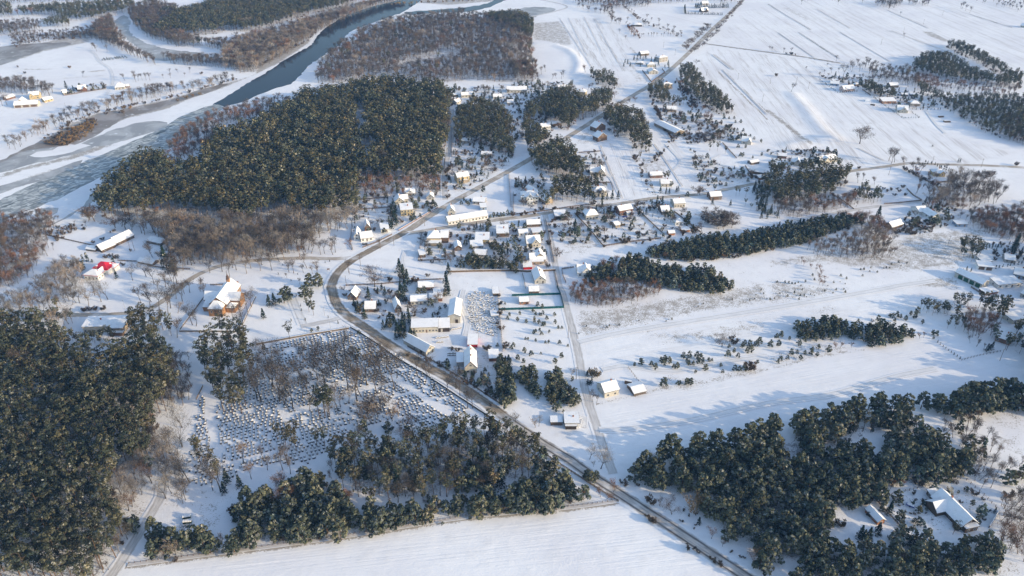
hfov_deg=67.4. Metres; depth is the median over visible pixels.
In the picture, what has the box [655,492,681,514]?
bare tree
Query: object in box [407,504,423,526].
bushy pine
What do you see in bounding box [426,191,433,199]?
house
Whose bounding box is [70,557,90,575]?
pine tree
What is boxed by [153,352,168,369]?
pine tree
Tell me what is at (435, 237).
house
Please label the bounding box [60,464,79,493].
pine tree
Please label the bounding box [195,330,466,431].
grave rows
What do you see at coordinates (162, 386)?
pine tree
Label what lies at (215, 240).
bare tree
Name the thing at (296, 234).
bare tree
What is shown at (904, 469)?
bushy pine
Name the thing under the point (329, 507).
bushy pine
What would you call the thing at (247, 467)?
birch tree
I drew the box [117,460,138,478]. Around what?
bare tree
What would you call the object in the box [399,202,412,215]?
house
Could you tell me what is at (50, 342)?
pine tree
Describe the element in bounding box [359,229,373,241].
house
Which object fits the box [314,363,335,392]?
bare tree
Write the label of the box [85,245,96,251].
shed
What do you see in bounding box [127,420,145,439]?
pine tree
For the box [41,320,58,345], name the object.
pine tree
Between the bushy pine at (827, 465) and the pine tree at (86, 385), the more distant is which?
the pine tree at (86, 385)
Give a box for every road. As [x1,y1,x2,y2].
[37,255,352,317]
[324,230,514,424]
[402,0,744,230]
[407,162,1023,235]
[508,417,759,575]
[541,215,619,474]
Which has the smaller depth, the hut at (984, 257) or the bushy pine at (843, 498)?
the bushy pine at (843, 498)
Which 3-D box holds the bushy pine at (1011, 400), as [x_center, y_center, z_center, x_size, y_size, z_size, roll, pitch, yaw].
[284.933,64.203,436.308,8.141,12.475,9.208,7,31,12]
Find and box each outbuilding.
[41,96,52,102]
[777,152,786,158]
[1002,310,1023,323]
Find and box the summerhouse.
[672,218,682,225]
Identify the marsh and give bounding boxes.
[0,42,70,64]
[0,83,227,162]
[0,145,95,172]
[55,32,92,38]
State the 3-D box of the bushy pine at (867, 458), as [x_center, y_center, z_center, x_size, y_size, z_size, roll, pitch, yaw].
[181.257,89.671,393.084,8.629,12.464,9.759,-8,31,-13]
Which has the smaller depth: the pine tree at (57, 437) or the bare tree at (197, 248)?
the pine tree at (57, 437)
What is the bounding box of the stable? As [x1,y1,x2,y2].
[879,97,896,103]
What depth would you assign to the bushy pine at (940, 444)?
400.64 m
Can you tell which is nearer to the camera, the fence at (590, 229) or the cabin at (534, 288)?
the cabin at (534, 288)
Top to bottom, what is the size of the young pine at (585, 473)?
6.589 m
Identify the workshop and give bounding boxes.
[410,293,438,304]
[411,318,438,332]
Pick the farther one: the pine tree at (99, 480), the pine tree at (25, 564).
the pine tree at (99, 480)
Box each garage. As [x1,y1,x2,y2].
[379,222,388,232]
[517,228,528,235]
[530,227,543,234]
[553,209,566,218]
[975,260,993,270]
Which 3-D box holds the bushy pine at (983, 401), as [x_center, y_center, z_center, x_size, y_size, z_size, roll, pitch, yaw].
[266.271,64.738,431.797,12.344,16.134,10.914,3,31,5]
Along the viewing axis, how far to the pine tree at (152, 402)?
420.58 m
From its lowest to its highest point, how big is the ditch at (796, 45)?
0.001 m
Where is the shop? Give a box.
[403,333,435,355]
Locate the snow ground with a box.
[0,0,1023,575]
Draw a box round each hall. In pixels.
[445,210,487,224]
[447,297,462,322]
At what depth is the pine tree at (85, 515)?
349.26 m
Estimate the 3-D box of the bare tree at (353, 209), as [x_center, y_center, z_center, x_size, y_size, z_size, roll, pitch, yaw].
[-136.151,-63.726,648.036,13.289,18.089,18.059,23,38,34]
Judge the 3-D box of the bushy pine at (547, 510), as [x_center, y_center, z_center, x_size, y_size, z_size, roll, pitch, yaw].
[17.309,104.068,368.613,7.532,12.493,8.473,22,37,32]
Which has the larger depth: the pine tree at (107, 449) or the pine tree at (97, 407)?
the pine tree at (97, 407)
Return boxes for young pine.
[277,287,291,303]
[281,285,293,298]
[297,284,308,297]
[303,273,313,286]
[312,272,322,286]
[357,419,367,432]
[383,421,393,433]
[402,425,410,438]
[537,446,548,456]
[582,469,589,478]
[585,471,595,482]
[594,470,599,479]
[688,378,693,384]
[724,350,730,356]
[767,339,773,346]
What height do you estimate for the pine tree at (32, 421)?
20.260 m
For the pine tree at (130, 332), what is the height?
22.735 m
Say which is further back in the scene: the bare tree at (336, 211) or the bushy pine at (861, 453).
the bare tree at (336, 211)
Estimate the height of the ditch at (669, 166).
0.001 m
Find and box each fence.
[47,234,92,244]
[63,87,105,95]
[128,499,616,563]
[346,278,440,285]
[362,234,391,246]
[407,345,444,366]
[447,369,502,405]
[448,269,555,271]
[499,306,563,309]
[512,292,560,295]
[534,445,618,501]
[544,204,590,210]
[576,215,602,245]
[604,237,660,245]
[634,206,662,233]
[642,68,664,81]
[876,500,904,529]
[884,200,921,203]
[887,477,960,495]
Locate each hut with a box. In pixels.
[433,288,440,292]
[490,310,498,317]
[666,230,675,234]
[976,255,992,261]
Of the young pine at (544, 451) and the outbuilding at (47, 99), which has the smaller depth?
the young pine at (544, 451)
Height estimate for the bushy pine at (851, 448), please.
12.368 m
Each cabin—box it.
[347,285,360,299]
[392,296,401,312]
[518,296,528,304]
[528,285,539,292]
[864,505,886,524]
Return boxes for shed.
[3,94,15,99]
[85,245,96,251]
[136,257,158,265]
[145,236,164,245]
[417,248,425,257]
[467,334,477,347]
[469,240,483,248]
[474,248,487,256]
[479,202,486,209]
[488,349,498,361]
[492,286,499,295]
[522,260,532,269]
[610,220,620,227]
[626,381,646,395]
[680,226,690,231]
[864,184,874,189]
[926,488,937,498]
[952,220,967,226]
[978,286,999,294]
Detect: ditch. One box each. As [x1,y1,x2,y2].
[127,500,617,566]
[560,19,590,64]
[594,18,618,62]
[600,145,622,197]
[654,144,682,185]
[705,43,839,62]
[711,54,734,68]
[723,70,766,113]
[769,4,809,28]
[778,32,813,56]
[798,32,839,58]
[840,32,888,60]
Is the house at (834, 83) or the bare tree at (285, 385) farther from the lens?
the house at (834, 83)
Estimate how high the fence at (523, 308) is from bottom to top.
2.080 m
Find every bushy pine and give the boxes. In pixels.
[144,516,161,537]
[164,526,180,547]
[176,529,194,550]
[183,524,199,547]
[193,532,209,554]
[195,524,211,546]
[224,536,242,557]
[228,527,241,541]
[230,504,247,522]
[236,484,256,509]
[236,520,250,539]
[239,530,256,549]
[243,518,264,537]
[245,493,258,508]
[249,510,266,526]
[251,487,270,508]
[258,487,274,506]
[265,520,281,540]
[276,480,294,499]
[276,518,289,534]
[278,497,295,511]
[278,506,294,529]
[287,499,298,514]
[288,514,306,529]
[288,522,307,543]
[291,474,307,497]
[292,514,315,537]
[295,466,308,485]
[296,477,309,497]
[296,506,308,516]
[301,500,313,512]
[301,513,313,530]
[302,466,311,478]
[306,472,319,491]
[306,507,319,523]
[307,476,323,495]
[307,484,324,506]
[314,507,322,525]
[317,513,333,535]
[318,510,329,527]
[323,502,340,515]
[326,482,344,497]
[328,479,341,497]
[328,496,341,512]
[328,514,340,532]
[330,518,350,543]
[342,502,358,520]
[349,508,362,528]
[353,460,371,479]
[358,516,373,532]
[362,494,379,513]
[362,506,375,527]
[368,518,380,537]
[371,515,384,534]
[376,506,392,528]
[379,436,396,455]
[379,447,394,469]
[384,507,404,530]
[394,503,408,524]
[407,473,419,491]
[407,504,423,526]
[450,493,462,511]
[454,475,470,492]
[462,466,482,488]
[463,459,475,476]
[468,495,489,520]
[475,447,490,466]
[480,465,492,484]
[481,484,493,499]
[488,496,502,515]
[498,488,514,506]
[503,491,516,508]
[514,490,529,512]
[516,495,529,515]
[522,478,532,497]
[536,491,555,513]
[539,495,555,515]
[543,476,559,499]
[553,471,568,487]
[558,472,574,490]
[626,461,643,481]
[633,455,647,474]
[640,449,652,470]
[644,468,666,490]
[653,454,665,469]
[655,470,668,487]
[656,439,672,460]
[661,433,684,458]
[668,455,686,476]
[672,467,693,492]
[676,462,689,478]
[684,436,702,458]
[685,457,698,477]
[689,431,708,454]
[692,471,713,494]
[696,490,711,508]
[698,496,714,518]
[699,456,711,470]
[699,464,718,481]
[702,473,721,495]
[703,449,716,470]
[705,428,725,451]
[708,442,724,461]
[709,476,724,494]
[710,497,731,520]
[712,452,726,469]
[718,447,736,471]
[718,469,728,488]
[719,505,738,527]
[720,524,737,541]
[721,441,730,455]
[726,427,743,448]
[727,459,737,476]
[727,467,750,491]
[727,488,743,504]
[730,462,749,483]
[733,513,751,536]
[734,440,751,463]
[735,435,754,461]
[735,443,752,463]
[741,442,754,461]
[742,421,757,444]
[742,478,758,499]
[743,464,763,488]
[745,454,765,471]
[747,487,768,513]
[748,417,766,439]
[748,524,761,542]
[749,478,767,494]
[751,549,770,569]
[752,437,766,455]
[753,456,769,468]
[753,532,769,547]
[753,538,768,556]
[755,425,769,442]
[756,450,768,470]
[760,507,777,528]
[761,447,776,468]
[763,468,778,486]
[763,474,775,493]
[764,437,780,456]
[764,537,784,564]
[765,413,784,434]
[766,412,782,435]
[768,513,788,537]
[769,458,782,469]
[770,486,787,506]
[772,447,789,467]
[775,509,791,530]
[776,458,793,480]
[780,469,793,488]
[780,514,802,539]
[780,534,800,554]
[781,493,800,513]
[786,529,804,549]
[788,410,806,428]
[788,534,804,554]
[788,567,802,575]
[789,489,803,505]
[791,408,814,434]
[791,503,803,518]
[792,471,804,489]
[794,454,809,475]
[794,527,812,555]
[796,451,805,472]
[797,517,812,534]
[797,554,815,574]
[798,428,818,448]
[798,475,816,496]
[800,422,820,437]
[802,468,818,488]
[803,540,821,562]
[804,427,818,443]
[804,511,817,527]
[805,405,820,427]
[806,440,825,463]
[806,493,827,513]
[808,518,830,537]
[809,487,824,502]
[810,505,825,526]
[811,469,826,487]
[812,528,830,555]
[812,532,827,557]
[813,467,823,484]
[814,547,831,563]
[815,501,835,529]
[818,461,833,484]
[819,402,839,428]
[819,426,830,442]
[820,477,833,495]
[821,565,835,575]
[826,448,844,466]
[827,422,846,443]
[828,474,843,494]
[828,536,840,553]
[831,478,849,503]
[831,554,850,575]
[832,409,851,429]
[833,439,849,457]
[836,401,850,419]
[838,411,858,434]
[839,468,850,483]
[839,482,857,502]
[839,538,855,554]
[841,442,857,459]
[841,488,865,510]
[842,470,857,483]
[842,546,855,565]
[843,456,862,472]
[845,395,860,416]
[849,475,864,492]
[851,393,867,412]
[855,450,868,462]
[855,483,868,501]
[856,441,875,457]
[857,453,872,470]
[857,535,871,555]
[859,550,874,568]
[860,471,877,494]
[863,461,878,482]
[866,544,880,564]
[867,391,886,413]
[867,567,885,575]
[870,479,888,500]
[871,454,892,474]
[872,391,889,410]
[872,485,890,505]
[875,471,888,485]
[877,466,893,484]
[878,448,896,471]
[882,426,899,446]
[887,394,903,412]
[887,401,904,423]
[887,451,905,470]
[887,545,905,562]
[887,562,902,575]
[888,556,907,575]
[890,412,904,428]
[892,438,916,460]
[892,462,907,481]
[893,454,912,480]
[900,444,915,464]
[901,392,915,412]
[901,562,915,575]
[902,404,914,422]
[906,553,926,572]
[908,541,928,559]
[910,552,928,568]
[911,539,930,555]
[913,446,930,467]
[913,568,927,575]
[914,391,931,410]
[914,423,937,446]
[914,444,924,457]
[916,528,934,543]
[918,436,935,459]
[920,461,937,483]
[925,552,938,572]
[926,430,944,448]
[926,452,951,475]
[926,540,939,558]
[927,440,939,454]
[929,393,948,414]
[929,543,941,558]
[937,439,949,452]
[938,447,960,468]
[941,566,958,575]
[945,397,959,415]
[946,389,963,405]
[951,385,971,402]
[952,393,969,413]
[952,542,967,561]
[952,561,969,575]
[954,551,973,567]
[955,456,975,475]
[958,446,974,466]
[958,564,976,575]
[964,381,983,395]
[964,400,980,419]
[969,391,980,406]
[971,552,991,574]
[974,538,995,553]
[975,392,996,414]
[977,386,991,407]
[982,385,1003,410]
[985,391,1001,413]
[987,376,1007,389]
[992,384,1006,403]
[1004,379,1019,396]
[1007,391,1020,411]
[1008,377,1019,393]
[1012,389,1023,410]
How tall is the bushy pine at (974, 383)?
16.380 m
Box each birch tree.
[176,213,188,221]
[201,453,209,471]
[231,439,249,463]
[243,462,252,478]
[256,444,263,460]
[262,454,270,469]
[271,449,284,469]
[273,441,290,464]
[281,454,292,473]
[990,436,999,451]
[996,443,1003,453]
[996,462,1005,474]
[1007,461,1017,467]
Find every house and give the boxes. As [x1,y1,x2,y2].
[28,90,41,99]
[77,84,86,90]
[83,261,119,279]
[114,82,125,89]
[353,226,360,239]
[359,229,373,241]
[364,219,369,230]
[364,299,376,311]
[393,193,407,204]
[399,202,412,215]
[405,187,415,195]
[425,228,449,245]
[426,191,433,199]
[446,203,454,214]
[453,98,460,104]
[454,171,469,182]
[456,345,477,372]
[460,91,473,97]
[461,138,470,142]
[472,196,486,204]
[475,232,489,243]
[481,150,491,156]
[493,93,501,98]
[496,224,508,236]
[506,86,526,92]
[524,233,540,246]
[528,247,545,264]
[531,266,545,283]
[539,122,550,129]
[550,412,579,429]
[576,88,587,94]
[576,262,596,276]
[582,207,598,219]
[590,121,605,131]
[590,165,604,175]
[591,185,606,196]
[592,130,607,141]
[596,378,619,397]
[614,203,632,215]
[633,22,641,26]
[646,61,654,66]
[647,67,657,73]
[648,170,662,177]
[655,55,667,61]
[658,204,669,214]
[659,178,671,186]
[660,82,672,88]
[666,105,676,111]
[670,197,685,207]
[699,7,708,11]
[707,190,721,199]
[741,135,752,144]
[791,156,807,165]
[813,154,836,162]
[830,80,839,85]
[839,84,854,91]
[895,104,908,112]
[907,99,920,105]
[910,205,941,219]
[925,488,979,532]
[929,167,945,176]
[995,326,1016,344]
[1001,253,1015,262]
[1013,267,1023,279]
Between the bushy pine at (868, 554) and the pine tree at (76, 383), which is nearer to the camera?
the bushy pine at (868, 554)
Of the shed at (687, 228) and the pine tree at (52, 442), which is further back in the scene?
the shed at (687, 228)
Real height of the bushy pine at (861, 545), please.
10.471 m
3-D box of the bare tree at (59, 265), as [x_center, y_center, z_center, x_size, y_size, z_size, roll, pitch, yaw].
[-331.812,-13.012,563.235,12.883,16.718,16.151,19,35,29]
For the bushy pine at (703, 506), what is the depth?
366.76 m
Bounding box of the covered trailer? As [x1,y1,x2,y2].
[906,502,914,507]
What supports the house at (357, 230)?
on the snow ground
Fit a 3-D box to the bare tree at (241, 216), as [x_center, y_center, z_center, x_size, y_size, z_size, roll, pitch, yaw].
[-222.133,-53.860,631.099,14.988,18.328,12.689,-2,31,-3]
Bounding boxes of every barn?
[13,97,40,107]
[95,239,115,252]
[110,230,133,245]
[418,280,433,290]
[506,99,513,104]
[525,184,553,204]
[525,219,540,226]
[638,51,648,55]
[654,120,683,134]
[747,159,759,164]
[884,218,903,229]
[886,82,898,87]
[954,267,989,287]
[989,275,1022,288]
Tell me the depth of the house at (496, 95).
957.27 m
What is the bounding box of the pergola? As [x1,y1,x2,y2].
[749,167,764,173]
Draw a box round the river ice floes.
[0,104,225,222]
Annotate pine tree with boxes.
[0,307,11,323]
[0,324,13,338]
[0,329,15,344]
[0,339,13,368]
[0,371,14,383]
[0,379,11,400]
[0,381,6,394]
[0,400,18,422]
[0,409,14,423]
[0,418,6,438]
[0,424,24,440]
[0,428,15,443]
[0,432,17,452]
[0,437,16,460]
[0,450,19,474]
[0,459,16,481]
[0,463,15,492]
[0,473,16,493]
[0,486,12,507]
[0,491,14,518]
[0,501,9,519]
[0,506,17,529]
[0,519,19,543]
[0,522,23,540]
[0,529,27,553]
[0,536,12,554]
[0,544,22,575]
[1,369,19,395]
[1,544,19,571]
[2,403,20,423]
[2,495,26,525]
[4,482,27,514]
[4,544,34,575]
[5,454,24,473]
[6,437,25,463]
[7,460,31,485]
[8,443,28,463]
[10,325,24,339]
[11,431,27,458]
[12,457,30,486]
[12,473,29,499]
[13,499,34,522]
[14,369,33,400]
[14,542,33,574]
[15,397,32,415]
[15,427,37,449]
[15,428,31,443]
[15,517,34,538]
[17,307,32,330]
[17,392,32,407]
[17,417,40,445]
[17,488,34,509]
[18,334,33,349]
[19,368,34,390]
[19,461,37,484]
[20,337,35,356]
[20,405,36,423]
[21,359,42,389]
[21,391,34,413]
[21,526,44,550]
[22,330,39,357]
[22,416,39,445]
[22,509,37,526]
[24,445,42,468]
[24,487,48,512]
[24,545,44,575]
[27,411,43,427]
[28,337,44,354]
[28,364,50,396]
[28,483,43,510]
[28,503,53,520]
[29,410,45,424]
[29,434,47,454]
[29,512,53,531]
[30,457,55,478]
[30,469,46,489]
[31,447,51,475]
[32,453,49,478]
[33,548,56,575]
[36,340,51,359]
[36,486,55,510]
[36,524,62,555]
[37,423,53,457]
[37,465,58,500]
[37,476,64,513]
[38,339,58,361]
[38,532,62,563]
[38,551,60,575]
[40,408,57,429]
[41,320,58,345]
[41,332,59,345]
[41,421,54,435]
[42,344,59,360]
[42,455,59,471]
[42,511,61,529]
[43,493,62,510]
[44,393,58,415]
[44,429,63,455]
[45,498,61,520]
[45,554,67,575]
[46,435,63,465]
[46,467,62,494]
[46,475,62,502]
[46,521,71,560]
[47,453,59,465]
[49,347,65,365]
[49,397,65,411]
[51,425,69,447]
[52,414,68,431]
[53,367,70,394]
[53,466,68,478]
[54,396,76,412]
[54,402,73,438]
[54,441,73,466]
[55,350,69,375]
[55,520,72,538]
[55,527,76,550]
[56,460,77,480]
[57,372,71,394]
[57,499,75,519]
[58,477,76,494]
[60,366,81,387]
[60,393,73,407]
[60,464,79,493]
[61,478,81,512]
[61,510,81,528]
[61,525,80,552]
[63,482,84,514]
[64,411,78,433]
[64,548,82,568]
[65,440,89,463]
[65,451,78,470]
[66,547,85,575]
[67,385,81,403]
[67,408,82,422]
[68,342,80,362]
[68,379,85,392]
[68,473,81,490]
[70,419,90,434]
[70,506,87,524]
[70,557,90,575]
[71,462,88,480]
[72,400,92,434]
[72,507,99,538]
[72,522,92,555]
[73,348,91,364]
[73,401,96,435]
[73,425,91,447]
[74,386,92,419]
[74,449,91,476]
[75,435,90,446]
[77,383,97,399]
[77,529,108,569]
[77,530,98,562]
[78,367,93,386]
[78,439,94,465]
[78,482,92,494]
[78,550,93,575]
[79,470,101,499]
[80,387,99,417]
[80,467,94,481]
[80,558,93,575]
[81,497,98,513]
[82,455,98,471]
[82,497,94,513]
[82,529,99,556]
[83,510,103,528]
[84,417,103,435]
[85,370,104,390]
[85,384,105,411]
[85,483,99,499]
[87,397,101,422]
[87,501,101,518]
[88,428,101,449]
[88,476,108,499]
[89,472,108,498]
[89,485,112,513]
[89,521,103,546]
[90,436,112,471]
[91,362,108,390]
[92,399,105,416]
[92,433,111,451]
[92,444,108,467]
[93,465,110,485]
[93,522,116,557]
[94,424,108,437]
[96,494,118,514]
[97,436,115,468]
[98,338,118,357]
[98,383,115,405]
[98,387,115,420]
[98,405,114,435]
[99,423,115,451]
[101,516,117,542]
[103,408,126,430]
[103,453,120,483]
[103,505,122,532]
[104,343,120,363]
[105,508,124,535]
[106,375,125,405]
[108,377,123,404]
[108,405,121,421]
[110,343,123,371]
[110,359,128,376]
[111,423,123,437]
[111,433,125,460]
[114,368,130,383]
[114,388,129,404]
[114,412,129,434]
[116,343,131,359]
[116,415,133,433]
[116,430,138,468]
[120,330,134,352]
[120,423,140,443]
[122,439,134,457]
[123,386,135,406]
[124,409,141,427]
[125,389,141,405]
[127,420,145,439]
[129,332,148,348]
[130,372,144,386]
[131,337,144,357]
[131,378,144,403]
[132,349,145,363]
[134,399,148,426]
[135,376,151,393]
[135,400,151,417]
[136,392,154,422]
[136,431,150,459]
[138,384,154,402]
[139,357,154,381]
[145,361,164,380]
[145,381,160,411]
[151,344,167,364]
[151,363,166,388]
[152,378,167,410]
[153,336,167,352]
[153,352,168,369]
[159,347,174,364]
[165,368,180,398]
[200,365,215,389]
[205,346,221,375]
[205,368,217,388]
[209,372,222,389]
[210,383,225,412]
[213,352,226,380]
[215,345,233,372]
[218,370,234,403]
[220,330,237,354]
[220,349,234,368]
[228,385,243,413]
[229,344,246,375]
[232,336,245,367]
[232,376,246,404]
[233,353,246,385]
[239,340,253,370]
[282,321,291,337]
[306,388,321,418]
[311,383,328,415]
[317,386,334,414]
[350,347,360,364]
[359,446,372,473]
[380,431,395,448]
[382,461,396,485]
[405,447,420,470]
[410,456,424,472]
[438,472,451,496]
[449,455,465,476]
[953,520,962,532]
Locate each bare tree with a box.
[0,296,12,313]
[5,344,33,371]
[10,291,26,306]
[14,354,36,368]
[47,263,59,283]
[49,256,79,271]
[50,260,68,280]
[56,266,74,285]
[66,284,83,302]
[84,275,97,294]
[90,280,110,299]
[103,476,125,491]
[108,473,134,501]
[113,492,138,510]
[115,470,136,482]
[116,477,141,501]
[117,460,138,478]
[118,474,133,489]
[118,487,138,506]
[121,522,131,539]
[122,456,137,469]
[124,262,139,280]
[128,444,151,465]
[130,214,144,232]
[132,475,150,493]
[133,459,153,483]
[134,254,153,276]
[137,283,151,301]
[141,266,153,283]
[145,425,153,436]
[147,430,175,456]
[149,217,163,236]
[149,284,163,308]
[150,431,167,454]
[150,463,168,478]
[150,473,170,498]
[151,207,167,226]
[151,220,169,236]
[151,450,160,466]
[152,441,171,458]
[156,425,174,445]
[156,468,173,493]
[157,437,178,453]
[160,202,173,212]
[160,281,177,307]
[160,400,186,427]
[160,411,191,446]
[161,237,170,253]
[161,256,172,272]
[161,448,190,481]
[161,540,177,554]
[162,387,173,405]
[162,433,185,453]
[164,210,182,220]
[165,451,183,475]
[167,476,189,493]
[168,264,178,283]
[169,459,191,476]
[169,473,193,491]
[170,483,186,502]
[171,235,182,247]
[171,283,184,300]
[171,465,181,476]
[174,478,189,499]
[175,247,193,264]
[177,302,196,324]
[182,230,193,236]
[183,238,196,260]
[186,309,198,325]
[191,240,203,259]
[192,456,230,491]
[194,231,208,241]
[197,242,207,258]
[198,220,216,232]
[201,244,213,263]
[203,471,216,490]
[204,217,216,229]
[208,219,228,230]
[209,231,226,243]
[212,307,224,319]
[213,225,229,240]
[215,254,225,271]
[219,207,233,215]
[220,220,241,233]
[224,232,237,239]
[224,235,237,254]
[225,249,237,267]
[226,253,241,269]
[230,301,244,317]
[231,237,244,255]
[232,212,249,226]
[232,312,245,326]
[236,291,252,311]
[236,363,261,399]
[238,222,253,240]
[238,236,253,257]
[241,219,255,232]
[244,222,257,231]
[244,237,261,256]
[245,364,267,401]
[246,286,258,306]
[247,336,280,358]
[249,227,258,247]
[252,352,266,376]
[253,236,269,250]
[254,224,266,241]
[254,246,266,264]
[254,353,284,387]
[255,228,266,247]
[259,235,277,253]
[259,358,274,384]
[259,364,279,389]
[263,249,275,269]
[263,363,292,401]
[268,212,276,228]
[268,217,286,232]
[268,346,285,369]
[268,472,284,484]
[269,232,289,244]
[270,486,282,501]
[271,476,280,496]
[272,362,293,388]
[272,376,300,406]
[274,203,286,210]
[274,232,291,252]
[274,387,293,410]
[276,211,287,220]
[278,374,297,393]
[280,209,294,219]
[281,223,292,231]
[286,355,307,384]
[288,232,299,250]
[288,340,308,355]
[294,338,356,371]
[297,371,312,398]
[297,372,311,392]
[302,358,323,379]
[304,232,313,249]
[304,337,323,367]
[308,349,336,382]
[312,214,321,233]
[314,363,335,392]
[318,211,332,230]
[321,212,337,229]
[321,338,342,370]
[323,396,336,416]
[325,381,339,410]
[330,340,355,369]
[332,210,342,227]
[332,325,352,359]
[334,354,354,390]
[341,344,357,367]
[342,206,360,226]
[344,438,362,461]
[345,202,360,221]
[345,362,366,401]
[349,364,365,396]
[351,426,362,435]
[351,479,362,496]
[354,349,380,385]
[355,336,380,366]
[358,265,385,286]
[363,346,382,374]
[363,367,382,392]
[367,463,385,479]
[368,372,388,398]
[373,346,385,377]
[377,149,387,157]
[377,341,391,369]
[377,350,402,388]
[387,355,404,377]
[387,479,407,502]
[394,426,412,438]
[397,473,414,496]
[401,427,415,443]
[404,480,419,495]
[411,351,423,375]
[419,364,433,382]
[420,356,434,375]
[432,463,447,484]
[432,472,448,495]
[436,446,451,460]
[440,459,448,476]
[443,369,455,392]
[445,434,456,451]
[445,466,461,479]
[447,366,464,388]
[450,443,465,459]
[453,377,465,395]
[461,386,472,407]
[465,386,479,407]
[470,456,485,469]
[479,459,496,479]
[484,428,493,451]
[489,443,504,455]
[497,438,515,450]
[508,436,519,457]
[513,452,530,474]
[517,440,528,457]
[552,247,562,256]
[585,440,600,457]
[594,446,613,468]
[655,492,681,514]
[706,525,717,538]
[715,333,730,346]
[746,546,759,560]
[855,126,874,143]
[981,453,994,469]
[997,522,1020,540]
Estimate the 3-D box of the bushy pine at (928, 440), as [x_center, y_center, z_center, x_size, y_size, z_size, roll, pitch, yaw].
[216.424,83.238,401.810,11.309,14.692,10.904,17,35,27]
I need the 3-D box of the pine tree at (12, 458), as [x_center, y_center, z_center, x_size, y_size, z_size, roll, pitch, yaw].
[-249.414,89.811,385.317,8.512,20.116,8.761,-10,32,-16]
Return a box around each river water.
[214,0,420,105]
[404,0,504,14]
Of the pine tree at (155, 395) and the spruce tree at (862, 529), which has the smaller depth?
the spruce tree at (862, 529)
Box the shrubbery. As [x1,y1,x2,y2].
[12,0,1023,559]
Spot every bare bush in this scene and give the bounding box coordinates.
[108,487,116,495]
[463,378,473,384]
[497,308,503,314]
[502,341,510,348]
[588,368,598,377]
[590,367,601,377]
[644,493,656,504]
[681,489,709,514]
[729,335,740,344]
[743,361,752,371]
[748,361,756,370]
[969,487,979,495]
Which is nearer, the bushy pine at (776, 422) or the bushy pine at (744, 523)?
the bushy pine at (744, 523)
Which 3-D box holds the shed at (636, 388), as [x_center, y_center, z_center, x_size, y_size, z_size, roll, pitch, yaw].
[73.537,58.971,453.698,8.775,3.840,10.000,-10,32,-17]
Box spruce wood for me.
[67,3,1015,302]
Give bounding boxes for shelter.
[438,317,449,331]
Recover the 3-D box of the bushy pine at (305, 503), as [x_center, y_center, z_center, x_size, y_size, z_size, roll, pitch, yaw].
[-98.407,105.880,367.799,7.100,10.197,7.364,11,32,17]
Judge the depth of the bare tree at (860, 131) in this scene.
812.75 m
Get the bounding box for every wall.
[179,296,203,331]
[210,295,255,331]
[256,327,348,344]
[350,326,497,421]
[398,207,437,230]
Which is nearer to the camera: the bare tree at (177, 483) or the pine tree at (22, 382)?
the bare tree at (177, 483)
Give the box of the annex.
[108,315,130,335]
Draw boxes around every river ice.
[0,160,81,193]
[33,179,113,227]
[81,121,167,145]
[113,15,209,60]
[479,7,554,16]
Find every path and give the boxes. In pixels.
[89,50,114,94]
[103,481,169,575]
[287,294,308,325]
[301,316,341,328]
[384,252,405,277]
[400,251,407,269]
[440,109,454,199]
[459,290,470,334]
[532,0,567,16]
[577,278,936,344]
[579,415,588,427]
[599,366,937,432]
[600,353,769,373]
[607,173,621,194]
[665,144,681,169]
[711,154,749,169]
[785,199,923,221]
[925,110,945,132]
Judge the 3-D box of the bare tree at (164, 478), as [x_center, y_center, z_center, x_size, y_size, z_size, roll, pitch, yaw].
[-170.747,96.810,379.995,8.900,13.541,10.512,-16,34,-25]
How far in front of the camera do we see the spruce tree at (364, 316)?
519.84 m
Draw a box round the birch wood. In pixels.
[179,8,1023,349]
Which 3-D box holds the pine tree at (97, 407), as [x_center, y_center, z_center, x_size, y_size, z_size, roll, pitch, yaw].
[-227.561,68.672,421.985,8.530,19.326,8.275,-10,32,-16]
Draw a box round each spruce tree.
[160,245,169,269]
[220,481,226,495]
[222,470,231,486]
[235,475,242,489]
[260,308,266,318]
[266,294,272,305]
[271,293,277,305]
[335,447,350,473]
[361,307,367,319]
[390,211,394,222]
[390,468,402,496]
[394,258,401,273]
[396,280,404,293]
[397,325,402,338]
[399,264,404,280]
[400,288,406,301]
[402,279,407,291]
[404,269,409,285]
[406,312,410,324]
[443,277,450,291]
[446,262,451,274]
[482,431,492,448]
[488,415,497,440]
[492,466,506,491]
[506,354,511,365]
[855,525,864,539]
[860,529,867,541]
[866,527,873,541]
[873,522,882,537]
[875,206,881,220]
[884,500,894,515]
[1009,240,1017,253]
[1010,233,1020,249]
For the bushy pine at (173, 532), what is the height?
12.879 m
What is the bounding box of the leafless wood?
[0,0,1023,572]
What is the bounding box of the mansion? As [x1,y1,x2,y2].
[520,189,538,204]
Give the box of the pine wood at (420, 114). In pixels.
[0,0,1023,574]
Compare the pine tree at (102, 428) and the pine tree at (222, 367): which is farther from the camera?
the pine tree at (222, 367)
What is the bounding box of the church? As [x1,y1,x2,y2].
[202,272,244,315]
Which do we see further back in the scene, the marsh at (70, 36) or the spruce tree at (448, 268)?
the marsh at (70, 36)
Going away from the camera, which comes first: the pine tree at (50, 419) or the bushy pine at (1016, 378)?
the pine tree at (50, 419)
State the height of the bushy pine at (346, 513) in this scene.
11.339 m
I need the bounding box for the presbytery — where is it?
[81,315,117,332]
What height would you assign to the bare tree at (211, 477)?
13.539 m
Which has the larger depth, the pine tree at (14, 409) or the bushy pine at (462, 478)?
the pine tree at (14, 409)
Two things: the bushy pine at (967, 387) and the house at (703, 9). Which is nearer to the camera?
the bushy pine at (967, 387)

